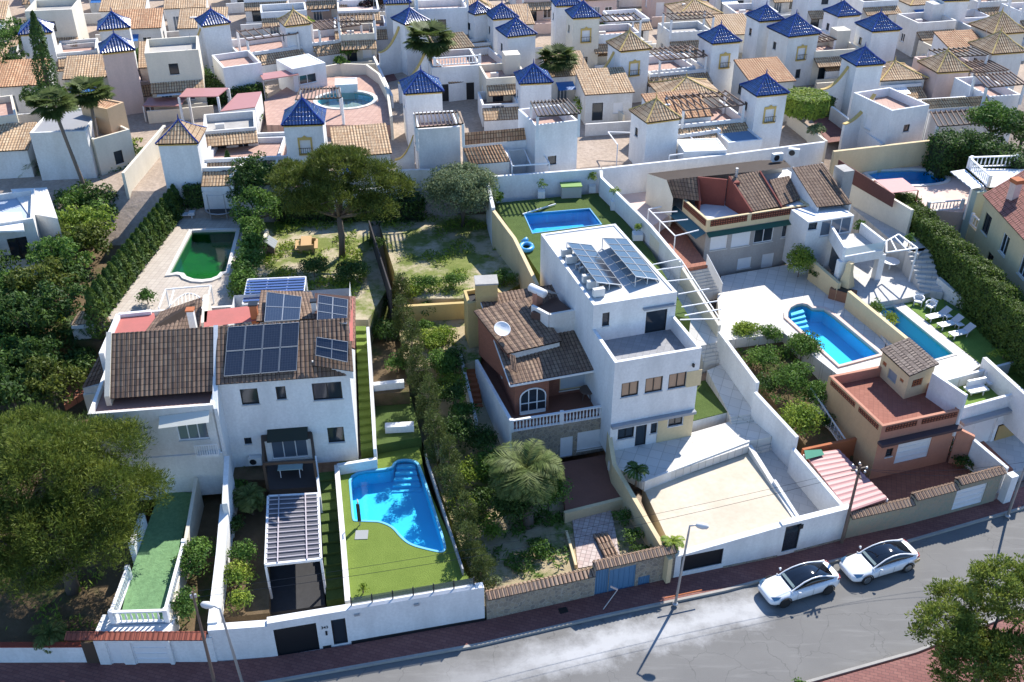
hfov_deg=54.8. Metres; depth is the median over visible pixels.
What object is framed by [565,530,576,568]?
garden wall
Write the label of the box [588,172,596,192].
potted plant
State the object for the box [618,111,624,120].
garden wall
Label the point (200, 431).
window
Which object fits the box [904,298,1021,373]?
lawn
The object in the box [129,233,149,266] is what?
cypress
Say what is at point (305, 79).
window
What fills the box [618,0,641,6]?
house
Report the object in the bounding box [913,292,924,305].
armchair
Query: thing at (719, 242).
window
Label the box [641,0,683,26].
house
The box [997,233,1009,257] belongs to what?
window
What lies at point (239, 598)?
shrub
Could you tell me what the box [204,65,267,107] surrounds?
hedge
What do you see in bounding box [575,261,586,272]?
roof vents
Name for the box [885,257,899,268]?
terrace table
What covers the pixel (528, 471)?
palm tree
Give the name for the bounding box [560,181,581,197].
storage box
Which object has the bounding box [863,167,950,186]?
swimming pool
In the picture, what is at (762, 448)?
steps
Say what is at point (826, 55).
house
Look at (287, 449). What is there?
sliding door
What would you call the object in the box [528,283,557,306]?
water heater
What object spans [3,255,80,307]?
garden tree
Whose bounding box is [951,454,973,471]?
shrub
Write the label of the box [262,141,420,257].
pine tree
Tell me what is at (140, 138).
garden tree
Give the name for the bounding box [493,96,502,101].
door
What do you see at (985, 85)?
house
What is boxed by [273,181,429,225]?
hedge
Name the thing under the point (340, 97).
pergola
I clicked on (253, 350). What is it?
solar array
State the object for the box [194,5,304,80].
villa
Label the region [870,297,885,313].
shrub
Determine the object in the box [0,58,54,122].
house
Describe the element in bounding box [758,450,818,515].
walkway
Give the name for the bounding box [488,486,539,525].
shrub
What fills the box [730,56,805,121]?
house
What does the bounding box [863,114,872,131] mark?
window
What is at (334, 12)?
window
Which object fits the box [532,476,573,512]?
shrub
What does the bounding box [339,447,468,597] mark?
pool lawn
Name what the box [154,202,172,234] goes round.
cypress
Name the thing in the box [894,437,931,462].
garage door
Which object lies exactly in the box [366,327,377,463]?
garden wall
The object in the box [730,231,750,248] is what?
window
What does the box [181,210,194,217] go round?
sun lounger
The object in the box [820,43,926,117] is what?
villa
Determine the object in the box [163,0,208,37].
house
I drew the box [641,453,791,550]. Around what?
garage roof
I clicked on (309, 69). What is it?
house
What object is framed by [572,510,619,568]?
path
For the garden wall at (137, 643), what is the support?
on the pavement at (267, 668)
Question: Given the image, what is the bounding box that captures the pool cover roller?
[522,203,555,214]
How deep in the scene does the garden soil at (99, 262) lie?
75.46 m
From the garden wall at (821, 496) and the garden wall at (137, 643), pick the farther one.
the garden wall at (821, 496)
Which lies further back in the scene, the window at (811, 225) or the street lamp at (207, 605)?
the window at (811, 225)
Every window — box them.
[7,236,28,261]
[49,21,57,31]
[113,150,124,165]
[168,63,179,75]
[176,423,210,442]
[240,388,260,406]
[244,438,252,445]
[275,386,287,400]
[298,73,317,85]
[300,140,310,152]
[312,382,343,401]
[327,427,345,444]
[331,9,337,17]
[363,49,371,58]
[543,10,550,18]
[547,156,556,165]
[559,374,584,391]
[576,429,602,452]
[582,30,589,40]
[601,312,609,327]
[613,102,622,114]
[617,427,634,441]
[620,381,638,399]
[630,63,637,74]
[644,376,662,394]
[649,423,657,434]
[667,372,685,390]
[667,417,682,427]
[709,235,727,251]
[720,56,727,66]
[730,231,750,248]
[736,257,750,270]
[739,43,743,51]
[752,228,773,244]
[764,109,773,120]
[780,226,786,238]
[795,69,800,78]
[797,48,804,58]
[807,222,816,230]
[821,0,828,4]
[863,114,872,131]
[884,448,892,458]
[899,33,904,42]
[902,124,909,132]
[980,213,991,236]
[988,252,993,259]
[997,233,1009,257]
[1016,255,1023,280]
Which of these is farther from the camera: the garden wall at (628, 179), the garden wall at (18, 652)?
the garden wall at (628, 179)
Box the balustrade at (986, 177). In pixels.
[966,154,1023,186]
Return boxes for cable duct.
[664,589,701,598]
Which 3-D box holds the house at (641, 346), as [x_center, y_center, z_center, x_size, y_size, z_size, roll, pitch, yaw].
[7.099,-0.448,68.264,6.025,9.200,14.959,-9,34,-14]
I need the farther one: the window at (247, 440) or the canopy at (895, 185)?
the canopy at (895, 185)
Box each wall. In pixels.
[0,642,86,662]
[121,125,165,198]
[128,514,147,563]
[170,478,203,621]
[207,504,232,623]
[208,582,484,660]
[222,456,237,537]
[229,163,242,214]
[260,229,268,262]
[277,169,485,207]
[315,456,322,513]
[326,63,393,139]
[334,465,349,603]
[337,457,377,474]
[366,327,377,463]
[372,55,393,107]
[373,379,403,390]
[385,421,413,432]
[397,301,463,322]
[425,458,463,574]
[459,354,477,431]
[485,543,677,619]
[486,184,494,243]
[492,210,538,289]
[493,168,600,202]
[563,497,622,522]
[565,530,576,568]
[598,170,682,283]
[602,141,824,194]
[605,431,672,582]
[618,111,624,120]
[649,233,720,336]
[672,504,848,577]
[717,331,758,407]
[751,391,798,466]
[772,479,798,515]
[786,116,827,162]
[787,448,843,510]
[801,437,856,462]
[807,260,840,296]
[829,106,883,146]
[829,140,929,175]
[844,291,907,343]
[845,466,1006,537]
[849,184,913,233]
[926,372,967,435]
[936,277,964,308]
[948,429,974,465]
[965,439,1008,493]
[979,357,1023,443]
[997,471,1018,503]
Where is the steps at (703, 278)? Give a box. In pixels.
[688,265,719,300]
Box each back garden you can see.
[252,220,389,347]
[379,214,519,303]
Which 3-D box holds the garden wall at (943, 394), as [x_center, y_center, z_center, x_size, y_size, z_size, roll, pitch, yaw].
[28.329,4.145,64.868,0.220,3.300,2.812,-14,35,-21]
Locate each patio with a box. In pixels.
[104,218,243,331]
[560,455,619,510]
[715,265,884,382]
[831,260,929,307]
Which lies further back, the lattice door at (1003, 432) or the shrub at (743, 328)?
the shrub at (743, 328)
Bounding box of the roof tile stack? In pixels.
[593,532,619,558]
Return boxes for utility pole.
[190,591,215,681]
[840,462,867,543]
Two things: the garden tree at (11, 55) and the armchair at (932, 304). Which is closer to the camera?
the armchair at (932, 304)
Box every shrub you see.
[134,286,157,303]
[169,585,200,627]
[170,535,215,579]
[220,478,250,498]
[223,558,259,590]
[225,586,254,615]
[226,267,260,298]
[226,538,259,564]
[230,247,265,272]
[230,513,245,533]
[236,215,265,235]
[236,232,267,254]
[296,255,330,277]
[332,258,373,283]
[333,55,350,64]
[339,42,357,57]
[357,0,384,8]
[357,583,369,592]
[365,236,386,249]
[371,315,402,340]
[384,352,407,372]
[404,283,423,301]
[408,274,439,290]
[411,318,434,331]
[413,327,447,351]
[419,300,435,315]
[426,348,462,375]
[430,324,458,342]
[432,378,470,405]
[435,369,462,386]
[436,272,469,287]
[441,415,480,442]
[444,493,481,514]
[447,347,466,367]
[448,402,481,418]
[458,423,498,452]
[458,452,485,485]
[467,485,495,513]
[472,444,505,485]
[479,521,507,539]
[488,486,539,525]
[490,268,518,286]
[490,574,502,585]
[493,188,503,202]
[527,539,549,559]
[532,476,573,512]
[572,96,581,113]
[611,507,632,528]
[621,527,644,545]
[628,543,652,551]
[731,320,760,339]
[742,343,779,371]
[756,372,780,398]
[757,323,783,342]
[767,360,815,395]
[777,398,824,436]
[778,329,824,360]
[785,243,816,276]
[792,677,805,681]
[802,379,827,404]
[805,263,827,276]
[806,122,825,135]
[816,412,836,426]
[853,218,865,232]
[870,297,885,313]
[882,310,899,325]
[904,233,915,245]
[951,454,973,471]
[987,349,1011,359]
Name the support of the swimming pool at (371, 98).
in the pool terrace at (276, 105)
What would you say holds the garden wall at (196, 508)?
on the garden soil at (208, 526)
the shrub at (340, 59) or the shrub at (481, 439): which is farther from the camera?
the shrub at (340, 59)
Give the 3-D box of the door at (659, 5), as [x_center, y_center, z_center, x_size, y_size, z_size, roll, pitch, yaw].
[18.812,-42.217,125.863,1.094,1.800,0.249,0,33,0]
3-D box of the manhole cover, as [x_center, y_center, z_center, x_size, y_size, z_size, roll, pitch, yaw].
[2.893,15.214,55.870,0.500,0.020,0.400,-9,34,-14]
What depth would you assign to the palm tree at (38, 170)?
87.82 m
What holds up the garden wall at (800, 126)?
on the ground at (150, 188)
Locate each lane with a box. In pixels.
[377,54,396,81]
[812,117,841,142]
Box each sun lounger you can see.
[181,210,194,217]
[925,306,952,322]
[937,313,964,330]
[948,322,976,339]
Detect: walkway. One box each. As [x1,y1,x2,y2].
[706,365,750,422]
[734,422,771,445]
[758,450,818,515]
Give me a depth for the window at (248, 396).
60.06 m
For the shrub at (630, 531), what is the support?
on the garden soil at (508, 575)
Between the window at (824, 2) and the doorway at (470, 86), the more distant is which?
the window at (824, 2)
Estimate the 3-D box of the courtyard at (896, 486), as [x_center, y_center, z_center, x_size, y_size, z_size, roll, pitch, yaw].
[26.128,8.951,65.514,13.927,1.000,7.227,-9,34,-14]
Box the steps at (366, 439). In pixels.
[356,326,373,457]
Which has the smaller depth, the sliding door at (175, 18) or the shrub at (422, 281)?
the shrub at (422, 281)
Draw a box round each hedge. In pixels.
[181,182,204,210]
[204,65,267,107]
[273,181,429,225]
[793,85,837,116]
[893,192,1023,380]
[921,126,1023,190]
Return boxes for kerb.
[260,506,1023,681]
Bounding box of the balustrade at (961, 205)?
[926,198,965,210]
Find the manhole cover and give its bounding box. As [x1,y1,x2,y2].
[558,607,567,613]
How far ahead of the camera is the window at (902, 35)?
117.69 m
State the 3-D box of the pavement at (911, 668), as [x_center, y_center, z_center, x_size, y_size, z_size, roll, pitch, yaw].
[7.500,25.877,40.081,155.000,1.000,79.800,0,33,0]
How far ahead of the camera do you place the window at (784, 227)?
81.95 m
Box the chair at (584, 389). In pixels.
[579,385,591,401]
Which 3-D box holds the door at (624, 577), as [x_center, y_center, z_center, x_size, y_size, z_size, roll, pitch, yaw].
[6.297,13.628,56.850,1.591,1.880,0.520,0,33,0]
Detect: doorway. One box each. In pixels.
[442,84,448,100]
[465,82,474,99]
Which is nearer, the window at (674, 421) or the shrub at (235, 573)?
the shrub at (235, 573)
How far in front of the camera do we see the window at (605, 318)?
63.54 m
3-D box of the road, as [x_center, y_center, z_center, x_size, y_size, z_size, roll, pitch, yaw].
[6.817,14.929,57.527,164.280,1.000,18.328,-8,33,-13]
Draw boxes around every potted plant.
[536,178,547,197]
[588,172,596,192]
[609,187,620,210]
[632,223,642,240]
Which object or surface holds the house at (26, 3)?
on the ground at (150, 188)
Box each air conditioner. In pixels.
[560,247,572,256]
[565,254,576,263]
[582,273,593,283]
[586,279,598,289]
[592,286,604,297]
[771,152,783,161]
[787,147,799,156]
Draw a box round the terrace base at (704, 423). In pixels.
[692,413,726,431]
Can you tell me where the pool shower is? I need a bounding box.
[356,499,360,524]
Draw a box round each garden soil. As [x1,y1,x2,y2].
[0,245,121,387]
[0,388,155,641]
[179,494,221,633]
[223,493,271,622]
[233,465,268,495]
[371,307,409,405]
[414,410,645,619]
[423,383,506,494]
[456,211,485,214]
[734,342,853,461]
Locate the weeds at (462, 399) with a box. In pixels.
[406,323,469,402]
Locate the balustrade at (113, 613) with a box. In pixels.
[107,539,186,623]
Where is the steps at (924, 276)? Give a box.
[902,248,942,298]
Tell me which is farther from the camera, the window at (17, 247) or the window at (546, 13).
the window at (546, 13)
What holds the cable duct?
attached to the street lamp at (702, 525)
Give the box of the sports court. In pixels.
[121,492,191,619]
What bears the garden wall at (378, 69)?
on the ground at (150, 188)
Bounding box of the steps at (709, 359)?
[699,344,718,371]
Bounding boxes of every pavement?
[0,487,1023,681]
[822,614,1023,681]
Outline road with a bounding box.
[286,510,1023,681]
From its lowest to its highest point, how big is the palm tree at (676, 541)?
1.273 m
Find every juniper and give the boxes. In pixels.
[387,272,412,312]
[391,293,415,340]
[396,316,425,366]
[406,345,430,397]
[414,372,440,431]
[422,408,453,465]
[432,433,463,491]
[439,462,471,520]
[449,490,483,542]
[456,519,487,574]
[465,547,498,594]
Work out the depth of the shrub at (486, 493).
61.17 m
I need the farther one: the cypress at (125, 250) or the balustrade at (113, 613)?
the cypress at (125, 250)
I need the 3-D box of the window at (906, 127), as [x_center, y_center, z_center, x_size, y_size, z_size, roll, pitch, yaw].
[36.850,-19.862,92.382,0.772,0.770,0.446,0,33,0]
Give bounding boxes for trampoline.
[201,191,232,219]
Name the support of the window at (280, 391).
in the house at (314, 394)
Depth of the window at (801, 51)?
105.96 m
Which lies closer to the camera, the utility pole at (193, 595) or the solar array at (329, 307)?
the utility pole at (193, 595)
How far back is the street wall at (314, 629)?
53.21 m
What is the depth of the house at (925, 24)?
116.53 m
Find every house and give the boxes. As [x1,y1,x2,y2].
[0,0,13,35]
[0,40,19,59]
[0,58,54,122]
[0,95,19,124]
[0,122,38,178]
[0,187,66,274]
[17,0,30,22]
[24,0,88,46]
[29,108,98,180]
[62,54,111,107]
[81,99,128,134]
[82,294,234,500]
[84,0,100,23]
[90,125,135,175]
[95,0,149,41]
[112,8,167,48]
[138,41,148,80]
[144,33,213,123]
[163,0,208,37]
[177,7,230,36]
[203,110,258,148]
[204,287,358,466]
[212,50,262,102]
[226,0,243,13]
[240,0,288,34]
[260,2,306,34]
[262,235,277,255]
[276,54,327,91]
[289,0,304,2]
[305,0,346,28]
[329,123,402,210]
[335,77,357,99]
[337,0,380,23]
[337,12,379,69]
[379,5,385,19]
[395,110,525,207]
[398,32,480,103]
[414,0,468,38]
[468,0,491,5]
[474,284,603,458]
[479,50,521,101]
[486,4,542,58]
[516,0,551,33]
[518,98,580,172]
[540,50,588,112]
[540,224,701,451]
[574,67,634,135]
[580,0,616,14]
[594,12,641,67]
[602,9,655,52]
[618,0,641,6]
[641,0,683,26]
[641,89,713,123]
[645,160,808,275]
[648,73,723,108]
[656,10,714,60]
[664,0,723,22]
[677,138,726,158]
[702,0,749,11]
[705,13,746,58]
[717,128,762,152]
[723,0,777,17]
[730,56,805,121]
[763,162,885,280]
[769,0,792,18]
[791,0,839,28]
[809,26,858,89]
[823,337,961,478]
[838,87,1003,149]
[842,0,901,21]
[879,57,928,93]
[894,0,929,22]
[896,0,956,56]
[912,46,988,76]
[930,29,986,58]
[950,71,1023,143]
[957,11,1023,60]
[965,170,1023,300]
[967,0,1008,15]
[999,0,1023,46]
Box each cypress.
[29,10,63,117]
[82,286,111,339]
[90,280,112,326]
[95,273,117,311]
[101,267,122,303]
[106,261,127,297]
[111,255,131,289]
[115,249,136,285]
[120,244,140,277]
[124,238,145,274]
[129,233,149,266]
[134,227,152,261]
[138,222,157,255]
[143,217,161,250]
[146,212,165,244]
[150,207,168,240]
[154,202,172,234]
[159,197,176,229]
[162,192,181,223]
[166,188,183,220]
[170,184,185,212]
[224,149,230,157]
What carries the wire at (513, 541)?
attached to the utility pole at (857, 470)
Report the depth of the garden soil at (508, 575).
59.51 m
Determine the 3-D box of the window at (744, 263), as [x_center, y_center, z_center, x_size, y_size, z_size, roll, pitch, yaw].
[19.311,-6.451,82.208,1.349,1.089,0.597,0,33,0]
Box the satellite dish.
[494,321,510,337]
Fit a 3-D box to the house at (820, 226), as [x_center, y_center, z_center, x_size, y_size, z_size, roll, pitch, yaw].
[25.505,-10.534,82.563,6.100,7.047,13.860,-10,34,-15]
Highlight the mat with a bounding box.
[355,530,367,539]
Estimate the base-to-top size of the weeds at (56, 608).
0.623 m
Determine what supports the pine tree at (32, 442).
on the garden soil at (91, 604)
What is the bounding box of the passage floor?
[661,266,717,373]
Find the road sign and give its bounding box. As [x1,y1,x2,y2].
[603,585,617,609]
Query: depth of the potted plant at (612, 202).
82.05 m
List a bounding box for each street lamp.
[200,601,243,681]
[672,522,708,605]
[1005,468,1023,517]
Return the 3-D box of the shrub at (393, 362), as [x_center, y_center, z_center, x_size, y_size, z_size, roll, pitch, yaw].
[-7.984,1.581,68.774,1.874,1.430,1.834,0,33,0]
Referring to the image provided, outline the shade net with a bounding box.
[804,449,823,458]
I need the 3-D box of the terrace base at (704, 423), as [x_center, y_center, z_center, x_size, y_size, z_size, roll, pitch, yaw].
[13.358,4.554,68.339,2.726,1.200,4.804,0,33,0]
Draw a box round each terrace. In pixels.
[64,366,90,409]
[264,75,390,136]
[658,222,707,271]
[850,206,926,268]
[861,166,987,234]
[880,303,980,386]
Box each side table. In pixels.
[943,313,952,319]
[955,322,964,328]
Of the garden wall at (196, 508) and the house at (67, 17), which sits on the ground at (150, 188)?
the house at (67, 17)
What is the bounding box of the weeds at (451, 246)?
[381,212,516,295]
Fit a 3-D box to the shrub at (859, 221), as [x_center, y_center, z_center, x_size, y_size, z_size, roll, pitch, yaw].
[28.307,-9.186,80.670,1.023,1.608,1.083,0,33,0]
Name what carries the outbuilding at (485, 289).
on the yard at (471, 355)
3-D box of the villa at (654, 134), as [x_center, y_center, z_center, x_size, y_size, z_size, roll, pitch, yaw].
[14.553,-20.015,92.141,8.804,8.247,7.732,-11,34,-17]
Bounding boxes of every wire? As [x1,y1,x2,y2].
[192,468,855,591]
[200,471,861,596]
[863,469,1013,475]
[867,462,1021,470]
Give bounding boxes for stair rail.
[706,254,722,292]
[809,384,845,440]
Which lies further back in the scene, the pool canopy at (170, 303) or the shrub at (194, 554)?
the pool canopy at (170, 303)
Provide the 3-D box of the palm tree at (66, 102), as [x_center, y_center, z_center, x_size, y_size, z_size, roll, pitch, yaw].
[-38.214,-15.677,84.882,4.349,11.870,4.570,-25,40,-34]
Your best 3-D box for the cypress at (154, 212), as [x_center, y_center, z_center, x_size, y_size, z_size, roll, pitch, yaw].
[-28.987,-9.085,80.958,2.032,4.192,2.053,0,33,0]
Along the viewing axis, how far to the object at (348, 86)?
102.83 m
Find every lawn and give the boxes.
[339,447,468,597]
[375,395,422,462]
[494,193,690,331]
[693,380,726,420]
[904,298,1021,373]
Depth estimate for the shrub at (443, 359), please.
67.91 m
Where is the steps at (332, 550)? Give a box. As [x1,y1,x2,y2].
[319,471,344,606]
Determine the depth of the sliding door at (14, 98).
98.79 m
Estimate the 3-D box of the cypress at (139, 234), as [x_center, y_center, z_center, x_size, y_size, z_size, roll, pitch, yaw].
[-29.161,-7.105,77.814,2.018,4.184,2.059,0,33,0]
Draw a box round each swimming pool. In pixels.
[165,228,239,282]
[313,90,377,109]
[349,459,445,552]
[524,208,601,233]
[784,301,881,367]
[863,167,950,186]
[879,304,956,360]
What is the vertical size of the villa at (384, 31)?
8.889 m
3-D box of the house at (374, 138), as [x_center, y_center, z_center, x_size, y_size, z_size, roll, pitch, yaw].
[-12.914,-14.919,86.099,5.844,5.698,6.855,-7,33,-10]
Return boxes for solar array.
[224,322,298,376]
[264,292,301,321]
[315,337,347,361]
[317,295,347,323]
[566,242,621,289]
[602,238,659,286]
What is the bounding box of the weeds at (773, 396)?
[737,344,820,434]
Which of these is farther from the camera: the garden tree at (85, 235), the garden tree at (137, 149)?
the garden tree at (137, 149)
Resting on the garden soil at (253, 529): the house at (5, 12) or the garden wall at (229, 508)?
the garden wall at (229, 508)
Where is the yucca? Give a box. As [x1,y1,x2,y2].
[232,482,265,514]
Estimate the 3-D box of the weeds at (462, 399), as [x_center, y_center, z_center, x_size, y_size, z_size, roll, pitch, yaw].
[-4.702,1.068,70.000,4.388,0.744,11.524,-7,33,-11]
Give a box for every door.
[12,95,18,113]
[105,643,124,663]
[130,643,170,663]
[172,16,178,30]
[252,11,261,21]
[268,427,309,460]
[270,27,279,33]
[273,623,319,655]
[313,11,322,19]
[331,618,347,643]
[347,50,356,61]
[491,105,504,107]
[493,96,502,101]
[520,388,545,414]
[530,11,536,20]
[556,87,566,102]
[560,436,572,456]
[592,103,602,120]
[594,568,608,594]
[608,565,635,591]
[635,424,646,445]
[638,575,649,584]
[645,309,666,332]
[655,2,664,16]
[680,549,722,570]
[761,253,773,267]
[774,3,781,12]
[781,524,800,551]
[810,19,818,27]
[817,68,824,78]
[819,216,852,237]
[888,369,896,382]
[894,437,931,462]
[951,483,986,509]
[973,418,996,441]
[994,425,1013,440]
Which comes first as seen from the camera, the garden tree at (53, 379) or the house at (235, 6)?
the garden tree at (53, 379)
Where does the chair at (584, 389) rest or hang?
on the house at (533, 368)
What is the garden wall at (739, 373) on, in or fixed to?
on the walkway at (727, 392)
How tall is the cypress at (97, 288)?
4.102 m
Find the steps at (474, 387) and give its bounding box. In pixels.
[466,369,482,406]
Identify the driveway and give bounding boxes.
[270,551,326,615]
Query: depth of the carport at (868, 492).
61.71 m
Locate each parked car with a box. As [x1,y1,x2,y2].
[758,559,840,607]
[839,538,919,584]
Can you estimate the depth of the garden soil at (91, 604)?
55.49 m
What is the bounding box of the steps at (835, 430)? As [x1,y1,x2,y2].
[810,396,842,439]
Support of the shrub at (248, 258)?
on the back garden at (370, 301)
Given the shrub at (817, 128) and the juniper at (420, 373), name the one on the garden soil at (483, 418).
the juniper at (420, 373)
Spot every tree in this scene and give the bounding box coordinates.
[0,16,27,49]
[0,39,28,62]
[0,249,21,271]
[0,268,33,309]
[0,288,29,332]
[0,289,60,333]
[0,317,39,348]
[0,330,30,386]
[0,335,62,401]
[0,358,20,405]
[0,365,52,415]
[0,400,175,610]
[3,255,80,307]
[4,335,70,393]
[11,322,68,369]
[14,356,87,412]
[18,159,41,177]
[19,84,67,108]
[24,84,84,188]
[25,234,95,285]
[27,277,86,323]
[27,615,69,653]
[31,306,70,327]
[44,258,93,297]
[50,225,102,260]
[52,218,113,265]
[53,184,97,211]
[55,209,83,229]
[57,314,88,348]
[57,346,99,380]
[58,203,117,239]
[63,74,115,137]
[72,179,118,209]
[77,198,119,226]
[132,137,142,143]
[132,140,142,155]
[224,150,288,205]
[228,184,282,225]
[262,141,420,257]
[403,19,458,66]
[420,161,499,226]
[483,438,566,529]
[536,42,580,72]
[623,460,649,486]
[660,535,684,551]
[784,87,830,120]
[904,552,1023,681]
[961,98,1021,136]
[983,110,1023,151]
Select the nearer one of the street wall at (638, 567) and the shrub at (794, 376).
the street wall at (638, 567)
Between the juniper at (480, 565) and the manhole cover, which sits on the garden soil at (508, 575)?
the juniper at (480, 565)
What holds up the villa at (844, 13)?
on the ground at (150, 188)
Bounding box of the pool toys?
[520,237,533,252]
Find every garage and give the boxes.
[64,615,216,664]
[946,361,1023,447]
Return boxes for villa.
[18,17,99,83]
[56,7,137,87]
[98,30,152,114]
[155,114,285,211]
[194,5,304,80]
[204,92,329,170]
[277,6,362,64]
[334,0,411,53]
[378,3,484,75]
[399,65,444,146]
[432,13,537,101]
[460,0,519,55]
[468,0,489,41]
[478,59,553,130]
[551,0,615,44]
[565,0,644,68]
[603,28,695,102]
[628,94,720,163]
[647,20,742,93]
[666,70,789,148]
[742,2,784,57]
[765,11,836,85]
[812,0,861,43]
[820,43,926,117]
[824,8,902,78]
[915,7,1023,56]
[917,47,1009,97]
[930,0,988,29]
[967,26,1023,89]
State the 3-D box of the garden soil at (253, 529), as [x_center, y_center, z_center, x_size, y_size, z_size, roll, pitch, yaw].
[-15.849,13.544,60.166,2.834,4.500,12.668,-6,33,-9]
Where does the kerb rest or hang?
on the road
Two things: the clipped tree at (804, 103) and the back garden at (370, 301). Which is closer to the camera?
the back garden at (370, 301)
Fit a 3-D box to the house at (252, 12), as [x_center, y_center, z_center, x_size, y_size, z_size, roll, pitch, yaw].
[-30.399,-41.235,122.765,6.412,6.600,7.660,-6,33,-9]
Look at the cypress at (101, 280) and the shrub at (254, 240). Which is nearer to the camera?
the cypress at (101, 280)
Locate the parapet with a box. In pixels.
[643,440,795,516]
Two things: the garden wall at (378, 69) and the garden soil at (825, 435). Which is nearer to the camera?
the garden soil at (825, 435)
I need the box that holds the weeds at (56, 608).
[0,538,124,641]
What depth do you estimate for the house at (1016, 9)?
120.81 m
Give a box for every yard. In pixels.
[394,298,481,409]
[622,192,672,231]
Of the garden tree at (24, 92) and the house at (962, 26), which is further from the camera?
the house at (962, 26)
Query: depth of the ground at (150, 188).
93.75 m
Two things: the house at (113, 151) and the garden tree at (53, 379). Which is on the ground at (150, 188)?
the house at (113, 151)
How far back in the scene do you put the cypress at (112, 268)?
72.54 m
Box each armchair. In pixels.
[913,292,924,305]
[924,298,937,312]
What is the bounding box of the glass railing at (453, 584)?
[350,577,474,605]
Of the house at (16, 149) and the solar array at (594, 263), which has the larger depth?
the house at (16, 149)
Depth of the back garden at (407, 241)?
79.97 m
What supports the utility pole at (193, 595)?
on the pavement at (267, 668)
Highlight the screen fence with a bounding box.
[368,220,392,318]
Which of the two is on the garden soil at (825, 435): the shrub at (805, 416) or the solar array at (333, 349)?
the shrub at (805, 416)
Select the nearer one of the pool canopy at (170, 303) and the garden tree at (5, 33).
the pool canopy at (170, 303)
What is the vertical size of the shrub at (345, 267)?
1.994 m
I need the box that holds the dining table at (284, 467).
[277,464,302,477]
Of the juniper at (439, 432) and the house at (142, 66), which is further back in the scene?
the house at (142, 66)
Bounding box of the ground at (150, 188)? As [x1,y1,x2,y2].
[0,0,1023,557]
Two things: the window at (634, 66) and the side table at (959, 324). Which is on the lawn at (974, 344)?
the side table at (959, 324)
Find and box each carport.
[264,492,325,598]
[803,449,887,511]
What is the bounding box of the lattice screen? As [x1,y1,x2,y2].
[838,160,894,206]
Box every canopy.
[142,97,187,121]
[158,285,214,309]
[178,88,230,123]
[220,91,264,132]
[260,70,300,99]
[874,178,918,200]
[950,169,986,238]
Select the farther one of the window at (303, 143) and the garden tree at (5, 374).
the window at (303, 143)
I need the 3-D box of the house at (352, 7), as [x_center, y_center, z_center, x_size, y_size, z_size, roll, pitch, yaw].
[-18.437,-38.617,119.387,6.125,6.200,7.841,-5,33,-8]
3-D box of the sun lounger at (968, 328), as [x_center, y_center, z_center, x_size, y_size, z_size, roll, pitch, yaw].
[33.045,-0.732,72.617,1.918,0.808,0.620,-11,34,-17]
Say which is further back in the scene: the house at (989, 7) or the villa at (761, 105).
the house at (989, 7)
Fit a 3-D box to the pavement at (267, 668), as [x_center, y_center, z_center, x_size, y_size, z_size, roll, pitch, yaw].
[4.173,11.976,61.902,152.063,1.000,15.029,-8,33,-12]
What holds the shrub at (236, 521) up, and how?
on the garden soil at (253, 529)
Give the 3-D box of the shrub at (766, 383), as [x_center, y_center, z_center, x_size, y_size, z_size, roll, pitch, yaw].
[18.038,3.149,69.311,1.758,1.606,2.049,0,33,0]
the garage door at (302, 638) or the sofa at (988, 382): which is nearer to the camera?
the garage door at (302, 638)
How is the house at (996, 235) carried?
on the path
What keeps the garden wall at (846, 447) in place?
on the courtyard at (896, 486)
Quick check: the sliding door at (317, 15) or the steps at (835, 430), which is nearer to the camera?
the steps at (835, 430)
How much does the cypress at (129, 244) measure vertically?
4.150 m
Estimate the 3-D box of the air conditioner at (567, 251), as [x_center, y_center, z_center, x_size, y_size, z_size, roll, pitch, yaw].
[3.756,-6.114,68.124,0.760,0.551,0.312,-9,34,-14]
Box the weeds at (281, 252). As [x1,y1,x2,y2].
[258,218,368,295]
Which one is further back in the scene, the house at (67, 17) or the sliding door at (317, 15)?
the sliding door at (317, 15)
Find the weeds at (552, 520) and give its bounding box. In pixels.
[461,507,569,577]
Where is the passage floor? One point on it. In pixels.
(701, 333)
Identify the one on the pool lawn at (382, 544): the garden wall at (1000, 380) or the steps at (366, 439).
the steps at (366, 439)
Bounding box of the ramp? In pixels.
[608,422,748,489]
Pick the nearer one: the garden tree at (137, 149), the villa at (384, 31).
the garden tree at (137, 149)
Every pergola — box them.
[242,276,307,323]
[261,431,317,494]
[295,86,344,124]
[507,148,549,173]
[608,131,692,165]
[647,206,698,249]
[652,258,721,320]
[886,234,917,281]
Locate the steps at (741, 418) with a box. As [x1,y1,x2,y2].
[729,413,753,423]
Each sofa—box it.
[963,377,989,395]
[980,371,991,385]
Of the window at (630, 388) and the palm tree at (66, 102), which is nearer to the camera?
the window at (630, 388)
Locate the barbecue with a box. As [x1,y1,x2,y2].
[828,261,857,302]
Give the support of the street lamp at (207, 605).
on the pavement at (267, 668)
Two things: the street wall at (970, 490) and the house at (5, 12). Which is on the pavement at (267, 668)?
the street wall at (970, 490)
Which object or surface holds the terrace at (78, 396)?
on the garden soil at (99, 262)
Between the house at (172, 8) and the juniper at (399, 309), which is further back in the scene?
the house at (172, 8)
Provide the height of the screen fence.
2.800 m
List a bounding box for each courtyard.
[869,441,1012,505]
[985,435,1023,481]
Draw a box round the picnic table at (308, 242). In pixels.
[295,236,317,252]
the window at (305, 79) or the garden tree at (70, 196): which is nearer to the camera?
the garden tree at (70, 196)
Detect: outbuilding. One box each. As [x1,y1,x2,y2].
[70,311,110,339]
[463,274,500,347]
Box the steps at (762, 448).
[752,443,771,453]

